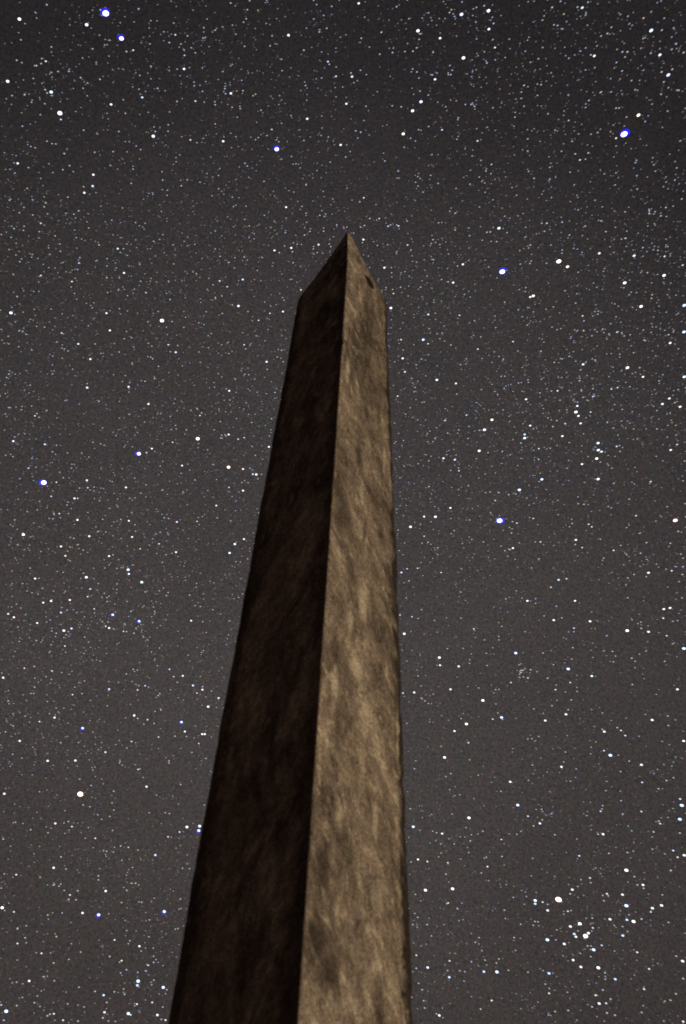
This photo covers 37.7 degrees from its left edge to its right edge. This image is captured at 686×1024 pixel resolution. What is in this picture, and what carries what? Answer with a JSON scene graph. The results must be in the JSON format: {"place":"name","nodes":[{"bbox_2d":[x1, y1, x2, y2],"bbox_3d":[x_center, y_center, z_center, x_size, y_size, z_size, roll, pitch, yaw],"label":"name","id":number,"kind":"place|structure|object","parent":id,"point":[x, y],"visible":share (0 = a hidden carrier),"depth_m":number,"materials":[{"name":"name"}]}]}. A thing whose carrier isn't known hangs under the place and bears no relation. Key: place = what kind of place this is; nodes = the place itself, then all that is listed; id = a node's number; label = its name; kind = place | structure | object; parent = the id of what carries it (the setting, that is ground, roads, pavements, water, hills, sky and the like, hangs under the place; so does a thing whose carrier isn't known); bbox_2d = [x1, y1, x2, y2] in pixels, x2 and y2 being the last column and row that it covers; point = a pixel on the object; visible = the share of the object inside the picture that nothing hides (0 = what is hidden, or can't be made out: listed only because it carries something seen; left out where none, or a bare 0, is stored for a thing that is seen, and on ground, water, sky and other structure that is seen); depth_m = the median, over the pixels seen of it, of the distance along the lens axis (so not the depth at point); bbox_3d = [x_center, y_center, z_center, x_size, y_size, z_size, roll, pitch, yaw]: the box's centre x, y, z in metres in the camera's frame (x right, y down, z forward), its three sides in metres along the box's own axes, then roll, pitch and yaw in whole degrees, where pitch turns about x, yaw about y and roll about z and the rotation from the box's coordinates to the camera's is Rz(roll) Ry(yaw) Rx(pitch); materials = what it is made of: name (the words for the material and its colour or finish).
{"place":"outdoors","nodes":[
{"label":"outdoors","id":0,"kind":"place"},
{"bbox_2d":[168,233,412,1023],"bbox_3d":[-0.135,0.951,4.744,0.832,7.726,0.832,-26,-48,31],"label":"obelisk","id":1,"kind":"object","parent":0,"point":[298,910],"visible":1,"depth_m":4.41,"materials":[{"name":"stone"}]},
{"bbox_2d":[0,0,685,1023],"label":"sky","id":2,"kind":"structure","parent":0,"point":[509,176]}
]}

